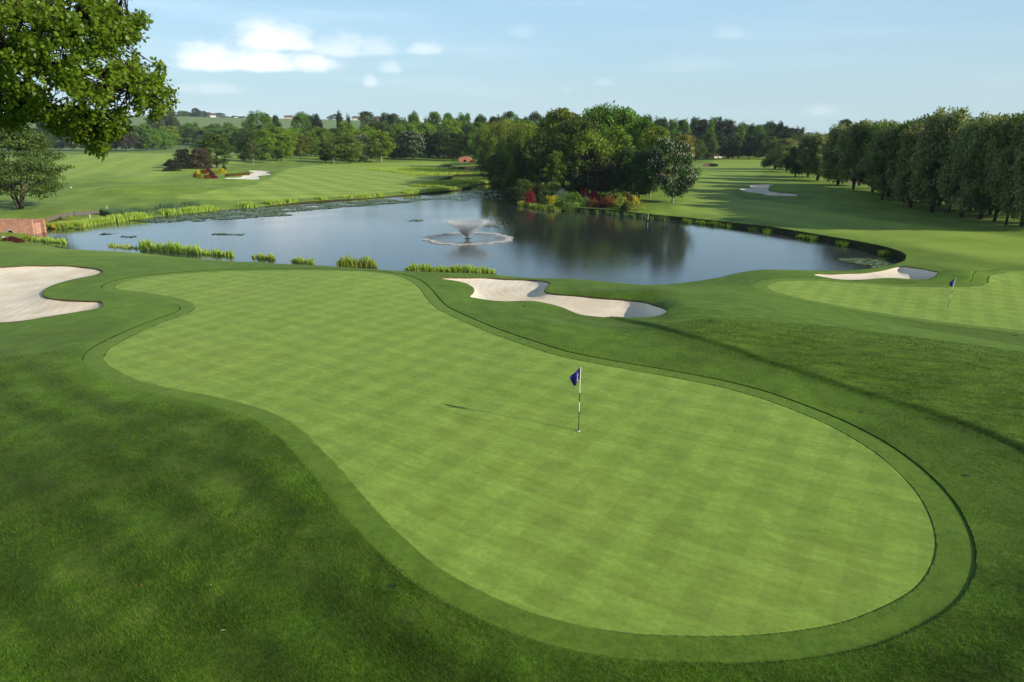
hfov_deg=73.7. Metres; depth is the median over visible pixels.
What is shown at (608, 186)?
broadleaf tree
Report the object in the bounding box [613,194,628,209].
shrub
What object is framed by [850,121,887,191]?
broadleaf tree
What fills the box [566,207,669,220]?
reed bed
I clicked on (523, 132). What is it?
willow tree
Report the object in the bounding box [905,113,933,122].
broadleaf tree
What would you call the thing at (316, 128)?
broadleaf tree
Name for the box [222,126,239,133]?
broadleaf tree
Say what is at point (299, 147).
broadleaf tree
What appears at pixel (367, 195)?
reed bed
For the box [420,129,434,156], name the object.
broadleaf tree
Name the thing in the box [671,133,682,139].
broadleaf tree
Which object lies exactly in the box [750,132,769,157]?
broadleaf tree
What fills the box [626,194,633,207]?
azalea
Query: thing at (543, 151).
broadleaf tree
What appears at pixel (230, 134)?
broadleaf tree
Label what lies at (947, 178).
willow tree
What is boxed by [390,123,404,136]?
broadleaf tree
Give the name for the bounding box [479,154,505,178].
willow bush
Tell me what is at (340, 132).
broadleaf tree
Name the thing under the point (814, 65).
sky
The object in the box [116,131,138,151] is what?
pine tree
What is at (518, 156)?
willow tree
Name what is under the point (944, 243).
ground
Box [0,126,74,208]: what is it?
hawthorn tree
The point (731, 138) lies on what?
broadleaf tree
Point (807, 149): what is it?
willow tree
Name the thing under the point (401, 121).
broadleaf tree
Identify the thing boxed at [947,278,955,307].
flagstick
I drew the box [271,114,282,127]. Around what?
broadleaf tree
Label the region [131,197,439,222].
lily pads
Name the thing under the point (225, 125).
broadleaf tree
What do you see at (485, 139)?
willow tree
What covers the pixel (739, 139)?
broadleaf tree
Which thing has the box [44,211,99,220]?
path
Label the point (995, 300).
putting green
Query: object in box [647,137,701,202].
chestnut tree
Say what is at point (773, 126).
conifer tree
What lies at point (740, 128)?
conifer tree
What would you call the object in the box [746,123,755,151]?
conifer tree
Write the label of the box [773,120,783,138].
conifer tree
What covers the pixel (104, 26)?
oak tree
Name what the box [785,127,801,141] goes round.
broadleaf tree
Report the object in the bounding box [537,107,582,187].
broadleaf tree
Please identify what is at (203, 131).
broadleaf tree
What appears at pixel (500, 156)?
willow tree
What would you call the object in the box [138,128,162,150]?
broadleaf tree
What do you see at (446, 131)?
broadleaf tree
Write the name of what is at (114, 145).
pine tree
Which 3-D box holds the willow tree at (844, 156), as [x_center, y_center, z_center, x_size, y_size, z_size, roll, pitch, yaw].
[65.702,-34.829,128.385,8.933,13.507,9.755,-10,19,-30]
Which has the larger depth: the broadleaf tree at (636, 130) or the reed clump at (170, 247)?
the broadleaf tree at (636, 130)
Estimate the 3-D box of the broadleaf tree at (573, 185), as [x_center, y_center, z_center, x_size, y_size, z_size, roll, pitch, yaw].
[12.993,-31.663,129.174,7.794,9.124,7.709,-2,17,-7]
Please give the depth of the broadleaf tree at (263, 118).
406.82 m
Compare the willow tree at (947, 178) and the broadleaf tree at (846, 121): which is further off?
the broadleaf tree at (846, 121)
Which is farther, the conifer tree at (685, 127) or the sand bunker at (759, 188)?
the conifer tree at (685, 127)
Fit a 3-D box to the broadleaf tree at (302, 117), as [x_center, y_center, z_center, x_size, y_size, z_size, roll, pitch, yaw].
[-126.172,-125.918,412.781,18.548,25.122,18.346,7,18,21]
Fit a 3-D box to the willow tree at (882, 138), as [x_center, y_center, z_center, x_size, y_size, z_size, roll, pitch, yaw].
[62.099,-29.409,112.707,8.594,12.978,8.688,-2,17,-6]
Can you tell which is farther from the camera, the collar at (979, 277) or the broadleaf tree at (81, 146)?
the broadleaf tree at (81, 146)
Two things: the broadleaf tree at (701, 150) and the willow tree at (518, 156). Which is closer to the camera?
the willow tree at (518, 156)
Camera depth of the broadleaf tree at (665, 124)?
357.70 m
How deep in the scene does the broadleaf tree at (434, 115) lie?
378.99 m
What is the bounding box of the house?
[284,115,293,118]
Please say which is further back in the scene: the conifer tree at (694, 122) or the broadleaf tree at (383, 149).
the conifer tree at (694, 122)
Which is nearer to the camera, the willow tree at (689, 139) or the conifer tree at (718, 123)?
the willow tree at (689, 139)
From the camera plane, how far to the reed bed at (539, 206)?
116.96 m
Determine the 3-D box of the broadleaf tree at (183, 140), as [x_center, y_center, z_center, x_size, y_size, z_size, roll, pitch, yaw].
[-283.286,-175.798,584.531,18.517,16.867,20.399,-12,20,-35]
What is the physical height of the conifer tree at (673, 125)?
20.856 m
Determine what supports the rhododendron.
on the ground at (944, 243)
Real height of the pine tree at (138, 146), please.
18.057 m
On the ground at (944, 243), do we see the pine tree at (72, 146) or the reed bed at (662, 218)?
the pine tree at (72, 146)
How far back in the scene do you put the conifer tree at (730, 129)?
324.21 m
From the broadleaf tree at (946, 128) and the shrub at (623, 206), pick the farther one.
the shrub at (623, 206)
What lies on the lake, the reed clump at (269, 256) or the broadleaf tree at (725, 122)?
the reed clump at (269, 256)
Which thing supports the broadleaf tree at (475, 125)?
on the ground at (944, 243)
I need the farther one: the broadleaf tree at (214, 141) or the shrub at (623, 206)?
the broadleaf tree at (214, 141)
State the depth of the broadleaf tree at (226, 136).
364.77 m
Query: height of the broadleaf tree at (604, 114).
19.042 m
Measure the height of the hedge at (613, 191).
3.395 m
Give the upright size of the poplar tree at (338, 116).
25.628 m
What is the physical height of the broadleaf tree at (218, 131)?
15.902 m
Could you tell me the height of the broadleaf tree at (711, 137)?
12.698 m
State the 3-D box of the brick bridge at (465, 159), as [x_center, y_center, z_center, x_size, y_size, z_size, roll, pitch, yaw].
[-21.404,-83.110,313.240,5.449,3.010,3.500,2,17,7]
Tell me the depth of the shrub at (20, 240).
79.27 m
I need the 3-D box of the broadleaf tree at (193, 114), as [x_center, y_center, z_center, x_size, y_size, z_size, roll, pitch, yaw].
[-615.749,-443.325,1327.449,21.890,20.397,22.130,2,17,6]
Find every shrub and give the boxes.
[0,236,19,240]
[13,238,24,242]
[22,235,31,239]
[196,173,204,177]
[535,193,548,204]
[537,182,558,199]
[553,192,585,210]
[555,198,565,208]
[582,194,589,206]
[587,198,599,207]
[597,192,604,200]
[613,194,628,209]
[619,200,630,210]
[625,200,645,211]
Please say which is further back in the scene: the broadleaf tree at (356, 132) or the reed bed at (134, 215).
the broadleaf tree at (356, 132)
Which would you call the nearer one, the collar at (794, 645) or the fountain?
the collar at (794, 645)
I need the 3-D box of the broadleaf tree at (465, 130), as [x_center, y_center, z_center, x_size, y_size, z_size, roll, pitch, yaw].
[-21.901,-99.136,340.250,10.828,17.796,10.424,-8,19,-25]
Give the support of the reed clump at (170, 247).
on the lake
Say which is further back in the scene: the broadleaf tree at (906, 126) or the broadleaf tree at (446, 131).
the broadleaf tree at (446, 131)
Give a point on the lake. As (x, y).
(620, 248)
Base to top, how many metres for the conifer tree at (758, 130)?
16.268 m
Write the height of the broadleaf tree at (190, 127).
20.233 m
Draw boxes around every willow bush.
[473,150,488,169]
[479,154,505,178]
[500,167,532,194]
[510,178,534,200]
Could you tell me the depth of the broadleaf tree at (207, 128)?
577.86 m
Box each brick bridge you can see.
[0,218,46,234]
[459,156,471,161]
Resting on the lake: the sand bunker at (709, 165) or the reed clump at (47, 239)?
the reed clump at (47, 239)
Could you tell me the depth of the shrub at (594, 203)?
113.62 m
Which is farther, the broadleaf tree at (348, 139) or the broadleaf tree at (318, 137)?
the broadleaf tree at (318, 137)
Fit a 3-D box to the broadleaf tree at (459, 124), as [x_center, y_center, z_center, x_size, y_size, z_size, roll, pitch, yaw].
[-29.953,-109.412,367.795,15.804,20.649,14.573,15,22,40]
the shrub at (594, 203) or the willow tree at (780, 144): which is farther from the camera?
the willow tree at (780, 144)
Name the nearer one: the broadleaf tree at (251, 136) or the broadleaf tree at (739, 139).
the broadleaf tree at (251, 136)
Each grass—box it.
[361,166,487,175]
[410,179,491,187]
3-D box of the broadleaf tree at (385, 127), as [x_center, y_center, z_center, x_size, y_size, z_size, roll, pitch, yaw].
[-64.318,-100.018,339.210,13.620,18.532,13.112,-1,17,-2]
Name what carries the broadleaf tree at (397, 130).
on the ground at (944, 243)
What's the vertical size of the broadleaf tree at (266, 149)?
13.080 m
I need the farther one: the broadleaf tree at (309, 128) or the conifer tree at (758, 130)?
the broadleaf tree at (309, 128)
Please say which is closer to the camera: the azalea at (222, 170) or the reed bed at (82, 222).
the reed bed at (82, 222)
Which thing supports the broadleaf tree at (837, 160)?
on the ground at (944, 243)
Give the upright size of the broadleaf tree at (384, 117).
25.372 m
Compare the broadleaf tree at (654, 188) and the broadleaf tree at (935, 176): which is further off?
the broadleaf tree at (654, 188)
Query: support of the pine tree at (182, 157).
on the ground at (944, 243)
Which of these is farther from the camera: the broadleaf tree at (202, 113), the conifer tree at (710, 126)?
the broadleaf tree at (202, 113)
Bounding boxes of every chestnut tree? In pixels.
[351,133,373,161]
[396,130,425,159]
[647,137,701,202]
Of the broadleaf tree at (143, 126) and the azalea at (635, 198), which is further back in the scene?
the broadleaf tree at (143, 126)
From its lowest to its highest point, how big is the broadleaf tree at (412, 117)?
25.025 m
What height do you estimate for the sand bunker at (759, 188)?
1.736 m
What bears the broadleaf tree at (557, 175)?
on the ground at (944, 243)
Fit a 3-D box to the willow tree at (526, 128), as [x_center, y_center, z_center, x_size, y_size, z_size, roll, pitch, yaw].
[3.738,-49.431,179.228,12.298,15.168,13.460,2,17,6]
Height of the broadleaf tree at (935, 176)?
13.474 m
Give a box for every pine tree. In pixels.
[49,132,65,150]
[59,135,77,150]
[98,131,123,151]
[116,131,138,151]
[126,125,147,150]
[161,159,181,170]
[172,148,196,168]
[185,147,212,168]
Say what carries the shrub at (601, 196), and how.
on the ground at (944, 243)
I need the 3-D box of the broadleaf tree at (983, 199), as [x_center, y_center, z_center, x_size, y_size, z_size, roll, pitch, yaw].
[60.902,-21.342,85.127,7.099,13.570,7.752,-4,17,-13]
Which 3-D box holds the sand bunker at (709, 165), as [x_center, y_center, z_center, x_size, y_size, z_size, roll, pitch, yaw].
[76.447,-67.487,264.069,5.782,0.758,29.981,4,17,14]
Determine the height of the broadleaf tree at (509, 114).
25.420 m
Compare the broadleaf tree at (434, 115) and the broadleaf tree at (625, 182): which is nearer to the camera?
the broadleaf tree at (625, 182)
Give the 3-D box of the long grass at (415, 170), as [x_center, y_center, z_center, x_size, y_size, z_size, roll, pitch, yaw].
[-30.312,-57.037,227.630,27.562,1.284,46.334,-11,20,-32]
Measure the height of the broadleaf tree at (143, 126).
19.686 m
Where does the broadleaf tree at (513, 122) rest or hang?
on the ground at (944, 243)
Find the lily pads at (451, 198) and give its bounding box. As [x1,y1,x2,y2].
[99,190,515,236]
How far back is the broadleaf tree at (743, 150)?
310.56 m
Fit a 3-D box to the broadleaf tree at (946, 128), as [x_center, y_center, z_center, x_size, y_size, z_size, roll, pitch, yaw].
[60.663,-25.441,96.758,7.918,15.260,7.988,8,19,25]
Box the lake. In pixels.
[26,167,902,284]
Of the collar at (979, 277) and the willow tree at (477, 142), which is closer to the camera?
the collar at (979, 277)
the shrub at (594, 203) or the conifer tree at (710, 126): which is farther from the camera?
the conifer tree at (710, 126)
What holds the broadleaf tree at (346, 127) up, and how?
on the ground at (944, 243)
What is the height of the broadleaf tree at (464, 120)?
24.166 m
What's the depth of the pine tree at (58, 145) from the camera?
473.45 m
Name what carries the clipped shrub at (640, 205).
on the ground at (944, 243)
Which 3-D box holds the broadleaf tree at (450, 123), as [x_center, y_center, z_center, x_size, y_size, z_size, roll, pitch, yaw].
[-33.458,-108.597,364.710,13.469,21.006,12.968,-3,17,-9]
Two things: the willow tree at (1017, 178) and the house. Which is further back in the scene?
the house
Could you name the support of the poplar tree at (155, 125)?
on the ground at (944, 243)
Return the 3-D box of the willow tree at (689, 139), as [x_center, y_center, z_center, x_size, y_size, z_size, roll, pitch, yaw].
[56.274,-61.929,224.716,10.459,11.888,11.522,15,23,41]
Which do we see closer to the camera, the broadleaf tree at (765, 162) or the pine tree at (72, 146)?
the broadleaf tree at (765, 162)
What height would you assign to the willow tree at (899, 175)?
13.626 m
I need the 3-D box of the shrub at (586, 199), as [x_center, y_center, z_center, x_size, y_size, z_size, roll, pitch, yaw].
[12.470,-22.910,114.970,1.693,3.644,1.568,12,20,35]
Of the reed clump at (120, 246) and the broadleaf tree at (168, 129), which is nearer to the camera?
the reed clump at (120, 246)
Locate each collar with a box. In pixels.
[82,269,975,662]
[753,268,1023,333]
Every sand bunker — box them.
[0,266,101,321]
[225,171,270,179]
[448,278,666,316]
[703,164,716,166]
[740,184,796,195]
[816,267,936,279]
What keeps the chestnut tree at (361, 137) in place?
on the ground at (944, 243)
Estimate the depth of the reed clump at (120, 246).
76.19 m
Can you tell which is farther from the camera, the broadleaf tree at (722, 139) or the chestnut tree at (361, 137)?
the broadleaf tree at (722, 139)
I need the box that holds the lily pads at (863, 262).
[837,258,891,267]
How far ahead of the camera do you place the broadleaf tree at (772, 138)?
305.24 m
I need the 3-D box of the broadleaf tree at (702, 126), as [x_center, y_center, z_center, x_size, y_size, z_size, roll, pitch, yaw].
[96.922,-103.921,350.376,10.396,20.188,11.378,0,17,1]
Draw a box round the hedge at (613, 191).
[602,190,627,199]
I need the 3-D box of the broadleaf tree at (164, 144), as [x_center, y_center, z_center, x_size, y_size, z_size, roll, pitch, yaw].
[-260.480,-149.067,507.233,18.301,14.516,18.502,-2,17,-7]
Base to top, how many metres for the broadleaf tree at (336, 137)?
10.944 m
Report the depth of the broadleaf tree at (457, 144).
319.73 m
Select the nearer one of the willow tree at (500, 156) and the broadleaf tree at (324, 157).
the willow tree at (500, 156)
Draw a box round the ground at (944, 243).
[0,115,1023,681]
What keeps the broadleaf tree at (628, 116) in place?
on the ground at (944, 243)
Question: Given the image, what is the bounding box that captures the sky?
[3,0,1023,133]
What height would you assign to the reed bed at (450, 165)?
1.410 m
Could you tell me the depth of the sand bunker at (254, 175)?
181.11 m
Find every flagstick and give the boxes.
[569,367,580,431]
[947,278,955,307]
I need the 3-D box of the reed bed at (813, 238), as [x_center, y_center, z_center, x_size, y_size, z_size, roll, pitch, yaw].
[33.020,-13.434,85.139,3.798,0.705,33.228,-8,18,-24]
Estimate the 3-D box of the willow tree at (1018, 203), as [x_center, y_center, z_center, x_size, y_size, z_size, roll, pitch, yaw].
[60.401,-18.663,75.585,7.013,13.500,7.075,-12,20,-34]
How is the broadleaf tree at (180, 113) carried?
on the ground at (944, 243)
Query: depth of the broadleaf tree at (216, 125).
609.17 m
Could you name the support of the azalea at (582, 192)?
on the ground at (944, 243)
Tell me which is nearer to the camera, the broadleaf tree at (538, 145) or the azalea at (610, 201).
the azalea at (610, 201)
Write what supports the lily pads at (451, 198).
on the lake
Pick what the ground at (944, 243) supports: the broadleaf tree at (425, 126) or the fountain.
the broadleaf tree at (425, 126)
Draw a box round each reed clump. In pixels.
[30,235,66,243]
[108,243,138,248]
[136,238,202,253]
[202,248,234,256]
[251,252,275,259]
[291,256,314,263]
[336,254,376,267]
[404,262,495,272]
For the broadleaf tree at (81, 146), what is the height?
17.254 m
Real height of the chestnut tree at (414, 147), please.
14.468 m
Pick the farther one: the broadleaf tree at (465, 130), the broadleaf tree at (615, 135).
the broadleaf tree at (465, 130)
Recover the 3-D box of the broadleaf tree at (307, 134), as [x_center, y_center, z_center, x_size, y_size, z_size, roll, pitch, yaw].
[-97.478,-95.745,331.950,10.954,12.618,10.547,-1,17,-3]
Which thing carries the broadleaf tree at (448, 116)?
on the ground at (944, 243)
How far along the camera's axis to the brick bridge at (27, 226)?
86.01 m
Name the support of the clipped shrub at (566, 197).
on the ground at (944, 243)
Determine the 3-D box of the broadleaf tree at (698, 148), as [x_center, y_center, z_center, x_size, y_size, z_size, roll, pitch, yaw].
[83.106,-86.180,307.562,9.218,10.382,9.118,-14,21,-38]
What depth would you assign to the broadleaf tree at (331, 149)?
269.05 m
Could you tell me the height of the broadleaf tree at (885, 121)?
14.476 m
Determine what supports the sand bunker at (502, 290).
on the ground at (944, 243)
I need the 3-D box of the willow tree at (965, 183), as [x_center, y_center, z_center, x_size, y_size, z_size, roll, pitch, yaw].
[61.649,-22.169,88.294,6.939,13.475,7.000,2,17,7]
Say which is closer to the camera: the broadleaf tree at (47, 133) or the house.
the broadleaf tree at (47, 133)
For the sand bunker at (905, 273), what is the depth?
58.97 m
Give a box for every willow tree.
[470,123,505,161]
[477,118,512,160]
[479,120,518,155]
[493,128,527,176]
[501,118,537,179]
[506,124,539,158]
[512,135,545,187]
[671,134,695,167]
[764,138,800,171]
[796,131,829,180]
[813,143,836,181]
[821,123,853,184]
[832,118,877,189]
[855,122,902,199]
[884,121,936,207]
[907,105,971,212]
[936,110,1007,216]
[955,116,1003,218]
[981,114,1023,224]
[994,115,1023,225]
[1010,185,1023,222]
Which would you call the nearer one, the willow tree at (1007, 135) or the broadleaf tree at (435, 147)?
the willow tree at (1007, 135)
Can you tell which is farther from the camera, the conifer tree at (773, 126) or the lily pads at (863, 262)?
the conifer tree at (773, 126)
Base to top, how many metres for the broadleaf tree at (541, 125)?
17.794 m
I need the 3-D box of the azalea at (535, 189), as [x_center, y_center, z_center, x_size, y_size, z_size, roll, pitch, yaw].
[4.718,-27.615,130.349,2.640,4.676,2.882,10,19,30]
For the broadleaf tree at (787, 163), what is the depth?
184.07 m
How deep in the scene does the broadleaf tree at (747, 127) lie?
370.25 m
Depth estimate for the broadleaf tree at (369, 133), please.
298.44 m
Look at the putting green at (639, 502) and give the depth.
19.54 m
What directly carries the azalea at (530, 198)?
on the ground at (944, 243)
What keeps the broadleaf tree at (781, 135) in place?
on the ground at (944, 243)
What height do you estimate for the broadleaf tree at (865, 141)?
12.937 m
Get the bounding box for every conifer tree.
[653,115,663,127]
[669,117,680,133]
[680,118,691,134]
[689,116,697,132]
[703,116,715,157]
[714,116,722,134]
[723,120,738,158]
[731,122,745,157]
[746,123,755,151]
[751,124,766,157]
[760,123,770,156]
[767,120,777,151]
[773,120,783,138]
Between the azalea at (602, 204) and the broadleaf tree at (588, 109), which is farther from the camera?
the broadleaf tree at (588, 109)
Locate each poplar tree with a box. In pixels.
[146,110,167,129]
[159,108,181,139]
[310,113,322,127]
[336,109,342,131]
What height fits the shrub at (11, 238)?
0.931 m
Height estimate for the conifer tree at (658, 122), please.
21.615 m
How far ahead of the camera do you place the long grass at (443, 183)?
168.52 m
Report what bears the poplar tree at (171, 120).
on the ground at (944, 243)
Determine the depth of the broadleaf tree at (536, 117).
407.11 m
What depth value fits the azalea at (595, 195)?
120.45 m
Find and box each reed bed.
[46,216,119,227]
[103,197,297,221]
[313,184,471,199]
[436,161,474,167]
[517,201,560,210]
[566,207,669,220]
[682,218,892,255]
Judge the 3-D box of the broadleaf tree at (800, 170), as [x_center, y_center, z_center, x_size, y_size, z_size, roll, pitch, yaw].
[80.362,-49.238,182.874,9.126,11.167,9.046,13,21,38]
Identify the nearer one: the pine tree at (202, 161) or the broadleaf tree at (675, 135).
the pine tree at (202, 161)
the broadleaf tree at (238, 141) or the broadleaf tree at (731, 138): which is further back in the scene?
the broadleaf tree at (731, 138)
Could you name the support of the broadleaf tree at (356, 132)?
on the ground at (944, 243)
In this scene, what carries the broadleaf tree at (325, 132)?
on the ground at (944, 243)
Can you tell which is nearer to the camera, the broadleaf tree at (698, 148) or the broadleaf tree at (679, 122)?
the broadleaf tree at (698, 148)
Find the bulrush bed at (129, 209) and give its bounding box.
[98,199,202,216]
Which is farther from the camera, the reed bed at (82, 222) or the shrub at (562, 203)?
the shrub at (562, 203)
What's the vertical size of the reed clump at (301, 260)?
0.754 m
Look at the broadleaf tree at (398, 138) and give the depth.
323.63 m
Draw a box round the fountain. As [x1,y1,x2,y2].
[414,211,513,245]
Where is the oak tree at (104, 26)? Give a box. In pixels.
[0,0,180,162]
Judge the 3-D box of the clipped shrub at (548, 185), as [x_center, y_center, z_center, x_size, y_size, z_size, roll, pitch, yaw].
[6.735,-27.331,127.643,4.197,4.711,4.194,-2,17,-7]
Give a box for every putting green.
[103,270,935,635]
[766,271,1023,330]
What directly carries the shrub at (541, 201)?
on the ground at (944, 243)
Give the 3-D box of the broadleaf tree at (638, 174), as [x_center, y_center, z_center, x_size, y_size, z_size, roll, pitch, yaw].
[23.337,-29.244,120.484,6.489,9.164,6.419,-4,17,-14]
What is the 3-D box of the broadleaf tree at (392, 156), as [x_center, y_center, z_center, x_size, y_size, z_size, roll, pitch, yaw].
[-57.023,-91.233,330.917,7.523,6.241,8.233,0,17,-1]
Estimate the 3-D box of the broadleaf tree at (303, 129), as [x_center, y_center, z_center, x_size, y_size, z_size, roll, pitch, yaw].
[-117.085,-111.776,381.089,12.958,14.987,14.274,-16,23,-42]
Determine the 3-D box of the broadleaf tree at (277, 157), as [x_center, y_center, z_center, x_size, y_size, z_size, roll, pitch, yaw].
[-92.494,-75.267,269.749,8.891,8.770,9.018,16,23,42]
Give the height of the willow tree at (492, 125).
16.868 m
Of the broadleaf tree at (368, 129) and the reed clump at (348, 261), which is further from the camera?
the broadleaf tree at (368, 129)
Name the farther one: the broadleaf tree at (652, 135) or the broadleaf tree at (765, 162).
the broadleaf tree at (765, 162)
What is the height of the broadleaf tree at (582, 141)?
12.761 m
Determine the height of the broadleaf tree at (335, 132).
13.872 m
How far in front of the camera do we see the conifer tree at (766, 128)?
335.94 m
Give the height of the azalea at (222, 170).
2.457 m
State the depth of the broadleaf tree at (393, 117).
406.65 m
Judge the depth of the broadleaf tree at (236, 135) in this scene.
351.26 m
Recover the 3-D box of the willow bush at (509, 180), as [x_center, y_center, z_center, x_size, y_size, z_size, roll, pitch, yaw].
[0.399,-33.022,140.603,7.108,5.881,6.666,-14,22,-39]
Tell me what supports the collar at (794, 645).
on the ground at (944, 243)
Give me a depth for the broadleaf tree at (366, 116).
396.96 m
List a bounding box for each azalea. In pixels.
[216,168,226,172]
[524,189,535,202]
[532,185,542,198]
[548,195,558,203]
[575,186,589,200]
[589,189,600,201]
[598,198,606,207]
[605,193,614,206]
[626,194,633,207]
[631,194,639,203]
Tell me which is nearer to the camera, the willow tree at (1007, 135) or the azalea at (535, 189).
the willow tree at (1007, 135)
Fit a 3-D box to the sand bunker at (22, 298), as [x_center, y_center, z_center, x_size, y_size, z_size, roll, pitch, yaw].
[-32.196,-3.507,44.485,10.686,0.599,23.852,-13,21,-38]
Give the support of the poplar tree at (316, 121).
on the ground at (944, 243)
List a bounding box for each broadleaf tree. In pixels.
[33,123,57,149]
[70,137,85,149]
[133,123,156,150]
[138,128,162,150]
[154,130,175,149]
[157,126,182,148]
[175,111,187,116]
[177,126,191,144]
[180,122,202,144]
[188,132,236,167]
[190,108,199,116]
[192,127,206,143]
[196,111,204,116]
[201,125,222,138]
[209,128,226,134]
[210,123,221,133]
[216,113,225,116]
[219,134,233,151]
[220,122,232,133]
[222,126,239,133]
[226,131,237,153]
[228,131,245,149]
[234,138,253,161]
[238,110,275,133]
[242,132,261,165]
[250,128,275,162]
[260,126,297,160]
[269,139,288,160]
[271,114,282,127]
[281,127,303,155]
[290,111,313,128]
[290,134,312,157]
[295,127,306,151]
[302,131,321,156]
[304,125,315,133]
[304,130,323,156]
[309,126,320,131]
[316,137,341,163]
[316,143,335,162]
[317,128,335,152]
[328,128,341,137]
[329,136,350,160]
[330,129,342,152]
[334,133,364,163]
[337,121,354,148]
[353,128,363,153]
[358,111,378,128]
[358,130,381,160]
[359,125,377,158]
[367,122,384,138]
[369,130,395,161]
[375,121,393,141]
[379,111,392,126]
[386,113,402,125]
[389,134,410,159]
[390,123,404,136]
[390,149,400,158]
[392,126,411,158]
[396,117,407,126]
[405,123,422,158]
[407,110,422,128]
[417,121,437,157]
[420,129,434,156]
[423,110,441,128]
[428,131,447,157]
[430,127,456,157]
[438,117,459,152]
[440,132,467,160]
[441,112,453,126]
[445,118,466,153]
[455,112,470,155]
[458,124,474,155]
[467,122,483,160]
[471,114,488,125]
[486,116,496,126]
[503,111,520,122]
[510,119,519,126]
[521,132,559,187]
[528,110,542,123]
[529,128,557,181]
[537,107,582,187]
[537,113,571,161]
[542,149,569,189]
[550,115,601,192]
[560,129,617,194]
[561,149,599,192]
[572,108,601,139]
[575,100,633,155]
[580,155,623,193]
[593,124,636,193]
[599,106,644,175]
[605,147,646,192]
[619,118,664,178]
[624,148,654,199]
[634,125,673,173]
[638,145,667,197]
[659,119,669,130]
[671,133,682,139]
[674,119,683,135]
[689,139,707,161]
[691,119,710,142]
[694,138,708,160]
[702,132,719,159]
[710,133,728,158]
[716,118,732,145]
[719,135,740,158]
[729,136,749,158]
[739,135,758,158]
[744,123,749,136]
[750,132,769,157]
[759,139,787,168]
[761,136,778,155]
[775,131,788,138]
[781,146,802,176]
[784,131,800,142]
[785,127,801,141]
[791,143,815,176]
[832,120,869,185]
[837,119,852,128]
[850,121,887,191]
[860,121,903,196]
[862,118,897,184]
[882,118,925,201]
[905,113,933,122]
[932,119,971,210]
[972,113,1020,221]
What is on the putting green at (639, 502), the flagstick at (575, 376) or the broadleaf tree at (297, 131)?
the flagstick at (575, 376)
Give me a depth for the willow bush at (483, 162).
232.47 m
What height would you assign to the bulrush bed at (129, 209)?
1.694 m
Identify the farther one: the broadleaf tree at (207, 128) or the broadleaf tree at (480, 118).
the broadleaf tree at (207, 128)
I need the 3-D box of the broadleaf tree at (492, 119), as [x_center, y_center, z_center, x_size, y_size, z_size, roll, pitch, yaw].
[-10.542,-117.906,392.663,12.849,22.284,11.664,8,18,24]
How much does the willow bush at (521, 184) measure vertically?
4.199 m
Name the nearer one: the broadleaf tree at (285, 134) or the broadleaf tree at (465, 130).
the broadleaf tree at (285, 134)
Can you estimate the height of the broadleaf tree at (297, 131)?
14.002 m
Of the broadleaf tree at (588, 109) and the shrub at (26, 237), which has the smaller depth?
the shrub at (26, 237)
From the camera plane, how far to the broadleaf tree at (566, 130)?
132.14 m
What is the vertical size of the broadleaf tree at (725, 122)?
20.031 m
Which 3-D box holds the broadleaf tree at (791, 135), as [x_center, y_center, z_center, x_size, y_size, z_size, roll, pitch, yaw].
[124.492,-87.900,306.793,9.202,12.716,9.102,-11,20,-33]
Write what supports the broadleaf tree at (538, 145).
on the ground at (944, 243)
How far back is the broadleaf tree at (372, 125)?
338.35 m
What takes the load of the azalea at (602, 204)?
on the ground at (944, 243)
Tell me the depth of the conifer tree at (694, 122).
372.03 m
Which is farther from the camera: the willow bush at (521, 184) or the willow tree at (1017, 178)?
the willow bush at (521, 184)
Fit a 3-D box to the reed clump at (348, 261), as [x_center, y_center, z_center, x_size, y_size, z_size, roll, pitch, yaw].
[-14.806,-7.741,65.082,4.417,1.327,1.403,4,17,12]
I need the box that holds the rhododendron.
[556,188,567,199]
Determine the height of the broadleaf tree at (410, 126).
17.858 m
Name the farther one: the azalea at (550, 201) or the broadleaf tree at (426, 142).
the broadleaf tree at (426, 142)
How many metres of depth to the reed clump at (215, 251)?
71.11 m
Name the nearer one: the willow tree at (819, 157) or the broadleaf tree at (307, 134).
the willow tree at (819, 157)
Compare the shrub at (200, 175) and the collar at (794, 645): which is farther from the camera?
the shrub at (200, 175)
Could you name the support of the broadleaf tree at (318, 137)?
on the ground at (944, 243)
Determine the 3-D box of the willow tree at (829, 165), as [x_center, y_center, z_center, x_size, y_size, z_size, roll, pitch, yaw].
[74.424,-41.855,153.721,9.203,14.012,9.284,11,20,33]

